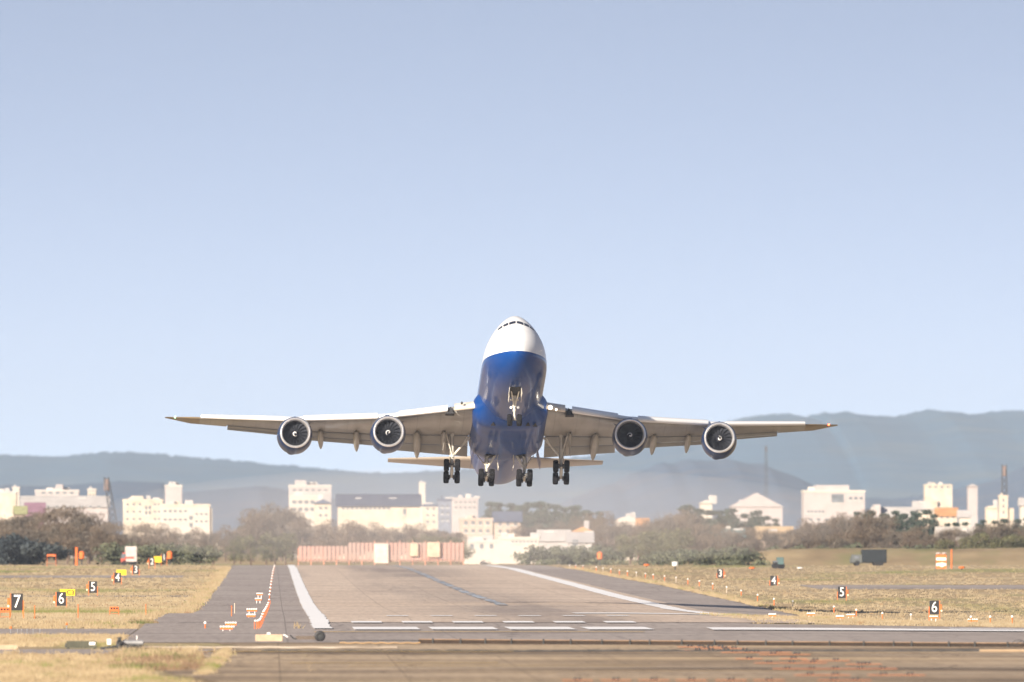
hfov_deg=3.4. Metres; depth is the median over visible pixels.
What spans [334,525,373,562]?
bare tree
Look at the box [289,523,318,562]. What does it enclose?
bare tree
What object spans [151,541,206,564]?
green bush
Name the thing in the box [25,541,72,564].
dark shrub
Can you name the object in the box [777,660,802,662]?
apron lamp
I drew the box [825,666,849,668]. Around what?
apron lamp
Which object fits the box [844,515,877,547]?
bare tree
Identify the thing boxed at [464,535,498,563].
factory
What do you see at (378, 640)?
support cable
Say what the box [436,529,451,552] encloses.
bare tree
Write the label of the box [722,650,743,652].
apron lamp
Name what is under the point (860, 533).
bare tree
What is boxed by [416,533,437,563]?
leafy tree
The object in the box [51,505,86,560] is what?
bare tree
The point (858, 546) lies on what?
green bush
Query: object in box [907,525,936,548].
bare tree
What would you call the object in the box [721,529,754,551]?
bare tree
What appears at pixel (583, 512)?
pine tree
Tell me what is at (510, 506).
pine tree
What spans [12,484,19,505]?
water tower house
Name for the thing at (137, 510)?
apartment block
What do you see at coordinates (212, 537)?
bare tree
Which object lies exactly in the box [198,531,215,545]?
bare tree
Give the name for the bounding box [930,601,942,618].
distance sign
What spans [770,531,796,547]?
bare tree
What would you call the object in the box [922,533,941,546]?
bare tree
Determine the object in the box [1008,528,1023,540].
bare tree
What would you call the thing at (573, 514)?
pine tree
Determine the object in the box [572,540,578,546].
window
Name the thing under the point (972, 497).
office tower
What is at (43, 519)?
bare tree
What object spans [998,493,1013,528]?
office tower
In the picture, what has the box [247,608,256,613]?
light bar
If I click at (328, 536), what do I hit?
bare tree
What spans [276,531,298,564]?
leafy tree
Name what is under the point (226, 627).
light bar
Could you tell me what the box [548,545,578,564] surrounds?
green bush
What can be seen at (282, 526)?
bare tree
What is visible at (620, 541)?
leafy tree
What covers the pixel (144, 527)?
bare tree
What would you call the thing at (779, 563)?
pickup truck
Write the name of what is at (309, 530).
bare tree
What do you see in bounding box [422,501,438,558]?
annex
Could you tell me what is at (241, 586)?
shoulder
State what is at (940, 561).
antenna hut
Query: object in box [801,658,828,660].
apron lamp
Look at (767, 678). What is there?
apron lamp
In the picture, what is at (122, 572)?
taxiway sign
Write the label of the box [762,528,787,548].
bare tree
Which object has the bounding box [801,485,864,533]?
hospital
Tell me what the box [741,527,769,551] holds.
bare tree
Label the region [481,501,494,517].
pine tree
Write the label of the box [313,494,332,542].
hall
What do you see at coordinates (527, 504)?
pine tree
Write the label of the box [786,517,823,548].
bare tree
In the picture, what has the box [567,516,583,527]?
bare tree
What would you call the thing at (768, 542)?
bare tree
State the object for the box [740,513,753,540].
pine tree
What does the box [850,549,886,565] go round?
box truck
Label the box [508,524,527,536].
bare tree
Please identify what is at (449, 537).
bare tree
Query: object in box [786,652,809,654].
apron lamp
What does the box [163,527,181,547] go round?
bare tree
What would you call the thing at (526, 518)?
pine tree
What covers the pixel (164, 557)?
distance sign
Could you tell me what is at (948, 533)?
bare tree
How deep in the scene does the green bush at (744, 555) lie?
3311.14 m
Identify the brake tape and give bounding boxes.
[340,642,419,643]
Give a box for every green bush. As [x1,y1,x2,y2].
[92,540,157,564]
[108,546,156,564]
[139,542,183,564]
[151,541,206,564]
[176,545,223,564]
[510,544,550,564]
[532,544,568,564]
[548,545,570,564]
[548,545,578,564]
[556,545,596,564]
[571,543,618,564]
[571,544,611,564]
[605,546,628,564]
[632,551,667,564]
[640,550,680,564]
[649,548,701,564]
[666,551,713,564]
[688,547,731,564]
[693,549,736,564]
[708,544,754,564]
[720,546,770,564]
[766,545,780,549]
[789,544,805,548]
[849,541,863,547]
[907,544,938,548]
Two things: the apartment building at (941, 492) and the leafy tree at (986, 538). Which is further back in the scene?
the apartment building at (941, 492)
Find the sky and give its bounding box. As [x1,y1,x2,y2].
[0,0,1023,472]
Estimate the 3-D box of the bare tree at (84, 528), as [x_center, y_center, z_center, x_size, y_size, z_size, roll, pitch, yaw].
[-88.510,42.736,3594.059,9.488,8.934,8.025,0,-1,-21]
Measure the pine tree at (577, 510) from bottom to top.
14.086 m
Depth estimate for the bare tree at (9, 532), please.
3500.46 m
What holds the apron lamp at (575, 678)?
on the apron
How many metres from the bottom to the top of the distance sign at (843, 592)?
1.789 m
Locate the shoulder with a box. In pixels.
[0,565,1023,641]
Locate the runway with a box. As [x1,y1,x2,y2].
[287,565,817,622]
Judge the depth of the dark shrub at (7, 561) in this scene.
3421.38 m
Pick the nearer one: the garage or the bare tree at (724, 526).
the bare tree at (724, 526)
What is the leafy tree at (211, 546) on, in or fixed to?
on the ground at (695, 573)
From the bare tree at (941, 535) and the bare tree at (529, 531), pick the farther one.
the bare tree at (529, 531)
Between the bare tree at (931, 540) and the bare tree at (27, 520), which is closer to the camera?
the bare tree at (931, 540)
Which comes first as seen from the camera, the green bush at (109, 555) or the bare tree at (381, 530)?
the green bush at (109, 555)
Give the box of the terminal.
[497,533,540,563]
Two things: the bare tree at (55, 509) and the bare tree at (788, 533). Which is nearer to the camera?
the bare tree at (788, 533)
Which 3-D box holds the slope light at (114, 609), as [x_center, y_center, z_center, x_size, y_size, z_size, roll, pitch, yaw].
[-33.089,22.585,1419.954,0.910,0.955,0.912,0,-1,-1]
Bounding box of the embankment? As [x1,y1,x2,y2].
[737,548,1023,564]
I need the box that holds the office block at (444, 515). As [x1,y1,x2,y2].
[437,496,453,558]
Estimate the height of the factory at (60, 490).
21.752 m
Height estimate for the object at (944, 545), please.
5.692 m
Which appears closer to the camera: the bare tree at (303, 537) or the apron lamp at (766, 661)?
the apron lamp at (766, 661)
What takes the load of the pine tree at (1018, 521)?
on the ground at (695, 573)
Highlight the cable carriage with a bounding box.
[290,631,324,640]
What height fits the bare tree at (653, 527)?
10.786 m
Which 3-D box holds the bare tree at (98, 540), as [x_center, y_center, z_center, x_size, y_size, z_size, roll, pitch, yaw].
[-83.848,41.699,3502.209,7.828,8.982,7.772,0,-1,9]
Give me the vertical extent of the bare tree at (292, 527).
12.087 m
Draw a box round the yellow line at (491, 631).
[314,631,656,665]
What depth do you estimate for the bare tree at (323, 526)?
3744.30 m
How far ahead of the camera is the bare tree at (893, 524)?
3945.76 m
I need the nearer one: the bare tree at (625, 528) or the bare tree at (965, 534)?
the bare tree at (965, 534)
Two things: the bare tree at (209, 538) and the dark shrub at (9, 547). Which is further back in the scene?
the bare tree at (209, 538)
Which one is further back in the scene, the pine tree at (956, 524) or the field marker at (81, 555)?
the pine tree at (956, 524)
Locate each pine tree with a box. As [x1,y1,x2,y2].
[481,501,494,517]
[491,502,503,539]
[504,503,521,529]
[517,506,531,534]
[522,502,534,529]
[529,501,552,529]
[529,502,550,529]
[544,503,552,524]
[547,504,562,528]
[560,507,568,520]
[561,506,579,529]
[571,505,584,522]
[576,510,593,523]
[594,511,610,538]
[682,504,694,514]
[692,508,704,548]
[699,510,712,537]
[708,510,726,535]
[721,508,732,525]
[725,508,746,528]
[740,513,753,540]
[746,511,757,527]
[750,510,766,530]
[762,516,771,525]
[772,518,780,525]
[864,510,875,539]
[886,510,905,545]
[898,513,911,530]
[905,512,929,545]
[906,510,921,532]
[918,509,934,544]
[924,514,942,534]
[951,522,960,526]
[978,519,987,528]
[998,518,1008,528]
[1012,519,1021,535]
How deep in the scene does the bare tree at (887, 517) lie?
3888.61 m
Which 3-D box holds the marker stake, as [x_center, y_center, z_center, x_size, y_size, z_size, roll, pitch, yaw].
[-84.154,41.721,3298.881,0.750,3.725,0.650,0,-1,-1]
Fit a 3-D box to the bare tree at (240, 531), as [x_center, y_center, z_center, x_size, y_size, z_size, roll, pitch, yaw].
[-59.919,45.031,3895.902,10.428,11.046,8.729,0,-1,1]
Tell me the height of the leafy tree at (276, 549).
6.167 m
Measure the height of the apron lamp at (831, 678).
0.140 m
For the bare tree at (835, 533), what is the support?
on the ground at (695, 573)
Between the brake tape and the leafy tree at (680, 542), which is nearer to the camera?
the brake tape
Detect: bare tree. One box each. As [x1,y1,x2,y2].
[0,518,8,535]
[0,524,21,564]
[1,511,35,530]
[8,512,38,530]
[10,526,34,540]
[22,521,52,563]
[23,525,55,560]
[26,512,42,528]
[27,512,51,524]
[32,508,60,560]
[33,505,74,560]
[43,521,73,563]
[48,524,82,564]
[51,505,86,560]
[63,528,91,563]
[64,509,96,560]
[70,530,106,563]
[79,523,109,563]
[82,511,110,560]
[85,521,113,559]
[86,524,122,564]
[92,516,114,559]
[100,520,130,550]
[119,529,138,553]
[124,524,153,547]
[133,522,158,547]
[138,527,172,548]
[155,523,175,543]
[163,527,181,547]
[177,529,198,551]
[184,526,209,561]
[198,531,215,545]
[207,532,221,549]
[212,524,239,561]
[221,530,247,562]
[230,515,265,560]
[237,508,271,561]
[247,507,285,550]
[251,508,293,561]
[256,507,290,560]
[260,501,313,560]
[276,513,309,560]
[286,517,317,547]
[288,525,317,552]
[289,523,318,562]
[299,525,328,555]
[311,518,339,547]
[317,527,336,562]
[318,526,346,563]
[329,519,372,562]
[331,521,369,563]
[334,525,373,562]
[356,526,373,555]
[363,527,387,550]
[367,522,390,542]
[376,527,401,562]
[382,528,407,562]
[398,523,418,562]
[401,522,428,562]
[418,528,440,562]
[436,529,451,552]
[440,532,459,562]
[453,531,466,562]
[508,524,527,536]
[516,523,543,536]
[543,522,563,529]
[553,518,570,529]
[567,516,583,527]
[567,520,586,531]
[571,512,605,546]
[585,517,610,545]
[590,510,617,539]
[592,520,626,552]
[605,523,621,549]
[615,523,632,541]
[619,521,638,560]
[629,519,655,558]
[647,512,681,550]
[647,519,669,548]
[659,511,685,527]
[664,511,702,546]
[675,508,701,547]
[675,522,714,550]
[680,512,712,548]
[685,525,715,552]
[695,523,725,551]
[711,523,729,549]
[714,527,742,550]
[721,528,741,548]
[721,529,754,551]
[738,525,756,549]
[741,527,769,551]
[758,531,779,550]
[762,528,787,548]
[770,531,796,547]
[780,527,803,548]
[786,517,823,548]
[796,525,816,546]
[806,517,832,547]
[817,522,844,544]
[822,512,853,547]
[827,516,846,530]
[829,515,861,547]
[844,509,886,547]
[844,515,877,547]
[860,517,891,547]
[864,512,895,544]
[875,530,898,548]
[881,515,909,545]
[886,532,913,547]
[899,527,928,548]
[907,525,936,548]
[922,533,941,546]
[932,526,960,545]
[938,528,963,547]
[954,529,975,548]
[971,524,989,535]
[983,520,1008,546]
[987,521,1023,547]
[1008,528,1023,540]
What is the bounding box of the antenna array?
[298,541,463,564]
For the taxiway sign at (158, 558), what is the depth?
2999.18 m
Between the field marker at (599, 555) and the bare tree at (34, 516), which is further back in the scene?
the bare tree at (34, 516)
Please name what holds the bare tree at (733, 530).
on the ground at (695, 573)
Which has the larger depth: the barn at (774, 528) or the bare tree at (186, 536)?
the barn at (774, 528)
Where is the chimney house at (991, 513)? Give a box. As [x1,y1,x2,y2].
[985,500,997,526]
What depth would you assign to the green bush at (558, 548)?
3410.29 m
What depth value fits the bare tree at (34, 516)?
3949.43 m
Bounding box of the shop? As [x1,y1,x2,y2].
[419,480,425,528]
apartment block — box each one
[122,495,163,544]
[159,500,212,558]
[459,515,492,542]
[492,511,522,539]
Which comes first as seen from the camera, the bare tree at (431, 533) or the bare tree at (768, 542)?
the bare tree at (431, 533)
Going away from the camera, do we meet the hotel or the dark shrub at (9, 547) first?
the dark shrub at (9, 547)
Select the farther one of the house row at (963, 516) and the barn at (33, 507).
the house row at (963, 516)
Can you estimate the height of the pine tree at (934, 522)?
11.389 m
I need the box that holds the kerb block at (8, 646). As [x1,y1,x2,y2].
[0,645,17,648]
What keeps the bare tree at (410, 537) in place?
on the ground at (695, 573)
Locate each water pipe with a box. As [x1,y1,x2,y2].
[143,646,397,648]
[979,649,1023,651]
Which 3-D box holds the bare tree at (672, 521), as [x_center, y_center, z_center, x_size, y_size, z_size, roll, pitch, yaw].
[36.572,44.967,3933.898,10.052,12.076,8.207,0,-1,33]
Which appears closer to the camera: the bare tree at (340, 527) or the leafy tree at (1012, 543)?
the leafy tree at (1012, 543)
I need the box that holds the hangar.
[335,494,421,558]
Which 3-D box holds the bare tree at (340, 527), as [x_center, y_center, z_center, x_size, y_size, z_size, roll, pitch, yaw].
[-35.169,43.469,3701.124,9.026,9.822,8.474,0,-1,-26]
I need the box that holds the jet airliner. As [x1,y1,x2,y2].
[165,316,837,486]
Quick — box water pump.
[101,637,147,648]
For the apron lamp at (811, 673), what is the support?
on the apron
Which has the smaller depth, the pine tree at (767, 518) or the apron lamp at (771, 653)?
the apron lamp at (771, 653)
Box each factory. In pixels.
[35,484,79,495]
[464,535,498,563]
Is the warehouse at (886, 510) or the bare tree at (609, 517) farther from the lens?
the warehouse at (886, 510)
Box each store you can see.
[164,482,182,503]
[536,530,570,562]
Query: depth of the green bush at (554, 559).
3396.51 m
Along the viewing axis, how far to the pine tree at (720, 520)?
4180.79 m
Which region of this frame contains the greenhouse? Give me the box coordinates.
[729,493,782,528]
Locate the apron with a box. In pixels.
[164,642,1023,681]
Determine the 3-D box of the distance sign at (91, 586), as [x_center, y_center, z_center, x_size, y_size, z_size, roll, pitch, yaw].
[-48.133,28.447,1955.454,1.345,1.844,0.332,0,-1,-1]
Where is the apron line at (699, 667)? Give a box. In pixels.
[389,667,1023,667]
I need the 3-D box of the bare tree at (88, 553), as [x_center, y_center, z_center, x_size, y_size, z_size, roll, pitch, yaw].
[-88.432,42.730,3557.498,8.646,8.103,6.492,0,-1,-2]
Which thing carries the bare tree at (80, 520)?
on the ground at (695, 573)
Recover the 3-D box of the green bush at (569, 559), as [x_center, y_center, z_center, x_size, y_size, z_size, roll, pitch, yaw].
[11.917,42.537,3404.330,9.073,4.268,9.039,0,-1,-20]
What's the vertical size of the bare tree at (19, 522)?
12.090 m
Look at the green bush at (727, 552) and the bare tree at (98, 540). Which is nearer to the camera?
the green bush at (727, 552)
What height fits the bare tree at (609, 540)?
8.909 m
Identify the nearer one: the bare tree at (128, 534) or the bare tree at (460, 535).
the bare tree at (460, 535)
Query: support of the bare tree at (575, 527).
on the ground at (695, 573)
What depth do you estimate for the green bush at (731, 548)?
3318.98 m
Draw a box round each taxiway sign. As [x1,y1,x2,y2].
[60,589,74,601]
[116,570,125,574]
[154,556,161,566]
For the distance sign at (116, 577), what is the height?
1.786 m
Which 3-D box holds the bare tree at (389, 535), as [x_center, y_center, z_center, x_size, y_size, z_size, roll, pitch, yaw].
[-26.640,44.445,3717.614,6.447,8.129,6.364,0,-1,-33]
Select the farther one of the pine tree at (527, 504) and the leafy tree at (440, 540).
the pine tree at (527, 504)
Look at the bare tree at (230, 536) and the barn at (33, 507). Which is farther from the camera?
the barn at (33, 507)
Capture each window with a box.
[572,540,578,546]
[832,494,843,502]
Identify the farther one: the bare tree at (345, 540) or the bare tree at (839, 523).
the bare tree at (839, 523)
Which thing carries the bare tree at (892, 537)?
on the ground at (695, 573)
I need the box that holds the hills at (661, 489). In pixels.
[556,458,1023,528]
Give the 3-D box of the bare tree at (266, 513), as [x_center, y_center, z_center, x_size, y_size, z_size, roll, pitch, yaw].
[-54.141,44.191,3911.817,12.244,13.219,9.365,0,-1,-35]
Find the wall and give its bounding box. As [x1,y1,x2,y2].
[419,638,1023,646]
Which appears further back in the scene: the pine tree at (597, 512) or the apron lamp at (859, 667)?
the pine tree at (597, 512)
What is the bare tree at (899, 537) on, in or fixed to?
on the ground at (695, 573)
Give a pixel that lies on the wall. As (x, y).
(737, 642)
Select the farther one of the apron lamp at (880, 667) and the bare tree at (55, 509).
the bare tree at (55, 509)
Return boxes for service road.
[0,575,1023,653]
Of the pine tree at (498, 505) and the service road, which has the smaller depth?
the service road
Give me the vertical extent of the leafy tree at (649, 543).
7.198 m
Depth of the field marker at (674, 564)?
2900.07 m
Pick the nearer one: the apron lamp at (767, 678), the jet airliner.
the apron lamp at (767, 678)
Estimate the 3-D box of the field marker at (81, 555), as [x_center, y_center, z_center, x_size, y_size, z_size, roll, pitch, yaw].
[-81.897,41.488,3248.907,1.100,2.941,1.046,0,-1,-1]
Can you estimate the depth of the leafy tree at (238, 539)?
3532.50 m
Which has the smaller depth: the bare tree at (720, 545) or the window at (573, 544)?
the window at (573, 544)
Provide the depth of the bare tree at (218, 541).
3820.20 m
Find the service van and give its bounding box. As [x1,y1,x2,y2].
[121,546,136,564]
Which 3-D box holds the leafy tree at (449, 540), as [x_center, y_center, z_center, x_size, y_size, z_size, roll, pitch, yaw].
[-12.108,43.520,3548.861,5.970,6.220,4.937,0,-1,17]
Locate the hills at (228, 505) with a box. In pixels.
[0,481,337,538]
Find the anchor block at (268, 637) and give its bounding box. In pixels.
[255,634,287,640]
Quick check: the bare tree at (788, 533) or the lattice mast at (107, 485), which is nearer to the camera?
the bare tree at (788, 533)
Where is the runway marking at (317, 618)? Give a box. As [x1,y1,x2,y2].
[288,565,1023,630]
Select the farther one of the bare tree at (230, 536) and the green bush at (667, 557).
the bare tree at (230, 536)
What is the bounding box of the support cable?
[339,640,418,640]
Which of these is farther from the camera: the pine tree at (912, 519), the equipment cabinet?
the pine tree at (912, 519)
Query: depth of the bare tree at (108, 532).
3823.57 m
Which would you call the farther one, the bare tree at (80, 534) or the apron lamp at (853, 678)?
the bare tree at (80, 534)
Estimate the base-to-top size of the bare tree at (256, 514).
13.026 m
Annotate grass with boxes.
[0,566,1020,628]
[0,621,312,681]
[104,603,207,670]
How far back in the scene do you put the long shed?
4402.05 m
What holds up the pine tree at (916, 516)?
on the ground at (695, 573)
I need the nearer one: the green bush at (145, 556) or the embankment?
the embankment
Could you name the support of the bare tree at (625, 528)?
on the ground at (695, 573)
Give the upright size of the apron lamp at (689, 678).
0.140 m
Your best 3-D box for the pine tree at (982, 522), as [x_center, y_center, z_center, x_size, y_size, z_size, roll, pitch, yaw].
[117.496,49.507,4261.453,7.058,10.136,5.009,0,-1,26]
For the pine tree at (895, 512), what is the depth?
4051.88 m
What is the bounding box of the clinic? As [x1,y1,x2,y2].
[451,494,479,555]
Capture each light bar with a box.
[220,626,232,630]
[225,622,236,626]
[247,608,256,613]
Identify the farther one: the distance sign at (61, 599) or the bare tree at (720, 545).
the bare tree at (720, 545)
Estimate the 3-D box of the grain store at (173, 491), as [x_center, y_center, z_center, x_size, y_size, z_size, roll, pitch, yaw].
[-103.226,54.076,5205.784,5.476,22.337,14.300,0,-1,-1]
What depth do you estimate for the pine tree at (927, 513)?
4049.75 m
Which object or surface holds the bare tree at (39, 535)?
on the ground at (695, 573)
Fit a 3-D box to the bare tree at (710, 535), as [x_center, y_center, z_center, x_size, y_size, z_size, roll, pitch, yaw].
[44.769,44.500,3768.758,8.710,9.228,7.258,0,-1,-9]
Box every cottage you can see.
[13,506,27,517]
[566,531,594,562]
[572,521,590,531]
[697,495,716,551]
[721,526,745,551]
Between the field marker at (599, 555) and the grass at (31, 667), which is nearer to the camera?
the grass at (31, 667)
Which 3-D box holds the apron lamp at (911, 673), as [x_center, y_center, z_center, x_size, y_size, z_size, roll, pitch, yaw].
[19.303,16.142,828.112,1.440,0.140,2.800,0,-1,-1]
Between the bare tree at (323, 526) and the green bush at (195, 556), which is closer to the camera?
the green bush at (195, 556)
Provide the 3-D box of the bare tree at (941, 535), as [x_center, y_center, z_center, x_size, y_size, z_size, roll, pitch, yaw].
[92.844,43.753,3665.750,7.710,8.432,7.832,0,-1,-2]
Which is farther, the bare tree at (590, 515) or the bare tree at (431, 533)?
the bare tree at (590, 515)
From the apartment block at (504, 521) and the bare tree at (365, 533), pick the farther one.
the apartment block at (504, 521)
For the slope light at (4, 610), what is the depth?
1329.43 m
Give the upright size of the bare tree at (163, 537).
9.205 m
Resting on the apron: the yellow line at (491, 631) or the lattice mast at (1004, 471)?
the yellow line at (491, 631)
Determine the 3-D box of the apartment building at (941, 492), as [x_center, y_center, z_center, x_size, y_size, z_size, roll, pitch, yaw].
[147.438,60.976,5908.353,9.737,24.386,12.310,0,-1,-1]
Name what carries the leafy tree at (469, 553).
on the ground at (695, 573)
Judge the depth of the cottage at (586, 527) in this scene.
3849.89 m
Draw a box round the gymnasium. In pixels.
[615,512,635,559]
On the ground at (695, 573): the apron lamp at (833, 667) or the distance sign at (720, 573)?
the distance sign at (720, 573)
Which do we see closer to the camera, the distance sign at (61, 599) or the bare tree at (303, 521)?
the distance sign at (61, 599)
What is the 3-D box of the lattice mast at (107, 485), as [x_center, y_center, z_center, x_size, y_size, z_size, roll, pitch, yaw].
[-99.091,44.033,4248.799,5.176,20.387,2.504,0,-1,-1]
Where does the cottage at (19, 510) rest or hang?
on the ground at (695, 573)
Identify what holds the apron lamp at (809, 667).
on the apron
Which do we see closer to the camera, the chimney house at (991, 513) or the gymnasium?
the gymnasium
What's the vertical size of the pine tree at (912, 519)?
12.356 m
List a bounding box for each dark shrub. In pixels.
[0,532,35,564]
[0,536,42,564]
[8,538,60,564]
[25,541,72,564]
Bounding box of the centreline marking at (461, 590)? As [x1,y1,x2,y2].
[395,565,506,604]
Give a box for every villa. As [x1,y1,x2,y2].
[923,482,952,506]
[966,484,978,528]
[1017,498,1023,525]
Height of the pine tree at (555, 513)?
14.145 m
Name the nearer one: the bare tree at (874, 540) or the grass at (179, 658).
the grass at (179, 658)
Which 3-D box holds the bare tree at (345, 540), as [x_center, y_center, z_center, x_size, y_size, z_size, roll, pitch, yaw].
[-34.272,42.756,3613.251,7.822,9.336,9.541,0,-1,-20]
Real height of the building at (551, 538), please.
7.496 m
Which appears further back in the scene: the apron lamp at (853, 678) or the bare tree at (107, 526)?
the bare tree at (107, 526)
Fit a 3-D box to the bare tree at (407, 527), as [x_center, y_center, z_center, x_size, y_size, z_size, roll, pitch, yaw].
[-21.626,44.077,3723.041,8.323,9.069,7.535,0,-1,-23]
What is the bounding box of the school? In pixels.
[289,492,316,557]
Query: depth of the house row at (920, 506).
4802.54 m
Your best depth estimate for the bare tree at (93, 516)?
3863.91 m
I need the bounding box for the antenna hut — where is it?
[936,553,946,568]
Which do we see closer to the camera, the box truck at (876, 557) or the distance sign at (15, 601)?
the distance sign at (15, 601)
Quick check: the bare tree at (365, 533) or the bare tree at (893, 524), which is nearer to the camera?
the bare tree at (365, 533)
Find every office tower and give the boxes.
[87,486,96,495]
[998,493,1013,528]
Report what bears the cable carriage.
on the shoulder
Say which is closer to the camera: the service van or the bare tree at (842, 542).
the service van
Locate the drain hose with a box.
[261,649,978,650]
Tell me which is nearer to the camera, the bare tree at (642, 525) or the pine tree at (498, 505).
the bare tree at (642, 525)
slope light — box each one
[0,608,10,617]
[109,607,119,614]
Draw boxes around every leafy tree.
[204,545,221,564]
[223,539,241,564]
[230,535,255,563]
[234,534,263,564]
[257,531,278,564]
[258,536,286,564]
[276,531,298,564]
[407,536,420,563]
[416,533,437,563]
[434,535,445,563]
[442,535,467,563]
[451,538,475,564]
[615,533,635,559]
[616,536,641,563]
[629,532,660,563]
[635,527,668,564]
[654,528,682,564]
[661,527,695,551]
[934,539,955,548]
[953,538,970,548]
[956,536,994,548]
[969,531,991,547]
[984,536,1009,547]
[1003,533,1023,547]
[1014,534,1023,547]
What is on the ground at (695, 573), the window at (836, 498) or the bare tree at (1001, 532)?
the bare tree at (1001, 532)
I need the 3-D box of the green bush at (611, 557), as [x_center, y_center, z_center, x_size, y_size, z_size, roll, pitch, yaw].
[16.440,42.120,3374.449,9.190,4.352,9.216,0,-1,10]
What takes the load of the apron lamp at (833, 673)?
on the apron
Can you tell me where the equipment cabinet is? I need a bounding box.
[65,641,95,648]
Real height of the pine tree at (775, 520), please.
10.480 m
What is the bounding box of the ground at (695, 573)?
[0,539,1023,681]
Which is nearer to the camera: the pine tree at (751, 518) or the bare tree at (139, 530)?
the bare tree at (139, 530)
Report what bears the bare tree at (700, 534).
on the ground at (695, 573)
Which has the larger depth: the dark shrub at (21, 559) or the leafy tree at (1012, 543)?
the leafy tree at (1012, 543)
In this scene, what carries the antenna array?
on the ground at (695, 573)
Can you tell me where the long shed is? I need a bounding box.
[20,496,109,557]
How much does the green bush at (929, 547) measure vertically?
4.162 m
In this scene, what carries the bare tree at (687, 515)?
on the ground at (695, 573)
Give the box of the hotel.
[288,480,331,501]
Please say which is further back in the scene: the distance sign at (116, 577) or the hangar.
the hangar
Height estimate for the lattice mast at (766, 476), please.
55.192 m
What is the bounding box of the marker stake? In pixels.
[75,547,78,564]
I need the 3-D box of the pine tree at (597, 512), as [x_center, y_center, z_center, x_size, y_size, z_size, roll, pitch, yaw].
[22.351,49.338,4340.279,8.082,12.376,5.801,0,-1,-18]
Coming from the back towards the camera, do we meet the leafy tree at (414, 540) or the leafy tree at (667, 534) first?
the leafy tree at (414, 540)
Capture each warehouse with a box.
[0,488,17,520]
[871,505,915,534]
[934,527,972,545]
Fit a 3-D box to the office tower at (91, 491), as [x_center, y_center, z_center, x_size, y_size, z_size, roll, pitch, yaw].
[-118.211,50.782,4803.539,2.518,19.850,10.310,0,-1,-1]
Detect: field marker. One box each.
[79,551,84,564]
[167,551,172,565]
[597,552,602,565]
[672,562,677,569]
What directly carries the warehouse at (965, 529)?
on the ground at (695, 573)
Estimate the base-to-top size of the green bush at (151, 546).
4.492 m
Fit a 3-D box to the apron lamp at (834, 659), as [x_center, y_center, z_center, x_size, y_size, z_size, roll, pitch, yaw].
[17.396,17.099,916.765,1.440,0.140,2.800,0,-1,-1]
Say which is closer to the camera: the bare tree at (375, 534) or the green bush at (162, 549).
the green bush at (162, 549)
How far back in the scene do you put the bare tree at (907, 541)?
3615.36 m
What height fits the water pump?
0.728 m
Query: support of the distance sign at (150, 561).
on the ground at (695, 573)
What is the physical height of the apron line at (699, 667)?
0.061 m
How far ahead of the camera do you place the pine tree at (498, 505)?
4263.73 m
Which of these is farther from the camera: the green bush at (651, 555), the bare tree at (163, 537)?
the bare tree at (163, 537)
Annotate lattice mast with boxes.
[104,477,119,534]
[764,446,767,497]
[1001,464,1006,494]
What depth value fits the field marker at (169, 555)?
3248.79 m
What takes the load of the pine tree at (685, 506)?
on the ground at (695, 573)
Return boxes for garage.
[635,518,649,559]
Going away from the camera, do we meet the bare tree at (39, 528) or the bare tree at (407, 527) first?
the bare tree at (39, 528)
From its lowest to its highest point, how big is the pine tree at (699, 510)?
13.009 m
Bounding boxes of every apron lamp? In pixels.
[563,677,592,680]
[601,677,631,680]
[639,677,669,680]
[677,677,707,680]
[716,677,746,680]
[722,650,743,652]
[735,656,762,658]
[754,660,780,662]
[755,677,784,680]
[760,652,784,654]
[772,666,797,668]
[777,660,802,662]
[779,656,806,658]
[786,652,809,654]
[794,672,823,674]
[798,666,824,668]
[800,660,825,662]
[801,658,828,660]
[819,677,848,680]
[822,672,848,674]
[823,658,849,660]
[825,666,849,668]
[849,677,871,680]
[850,666,874,668]
[867,672,896,674]
[875,666,896,668]
[897,672,923,674]
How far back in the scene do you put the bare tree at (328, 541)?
3618.38 m
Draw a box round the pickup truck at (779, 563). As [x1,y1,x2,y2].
[771,557,784,568]
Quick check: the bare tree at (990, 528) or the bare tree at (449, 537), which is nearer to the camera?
the bare tree at (990, 528)
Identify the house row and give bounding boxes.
[912,501,939,530]
[934,507,957,526]
[956,510,971,526]
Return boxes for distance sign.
[7,594,23,617]
[53,592,66,607]
[86,581,97,595]
[112,573,121,584]
[131,565,138,574]
[147,558,154,565]
[161,554,166,565]
[717,569,725,577]
[770,576,779,585]
[837,586,848,599]
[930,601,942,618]
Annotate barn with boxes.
[24,502,45,526]
[754,526,793,550]
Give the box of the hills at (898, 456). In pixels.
[0,409,1023,517]
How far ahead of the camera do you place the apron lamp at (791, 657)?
928.69 m

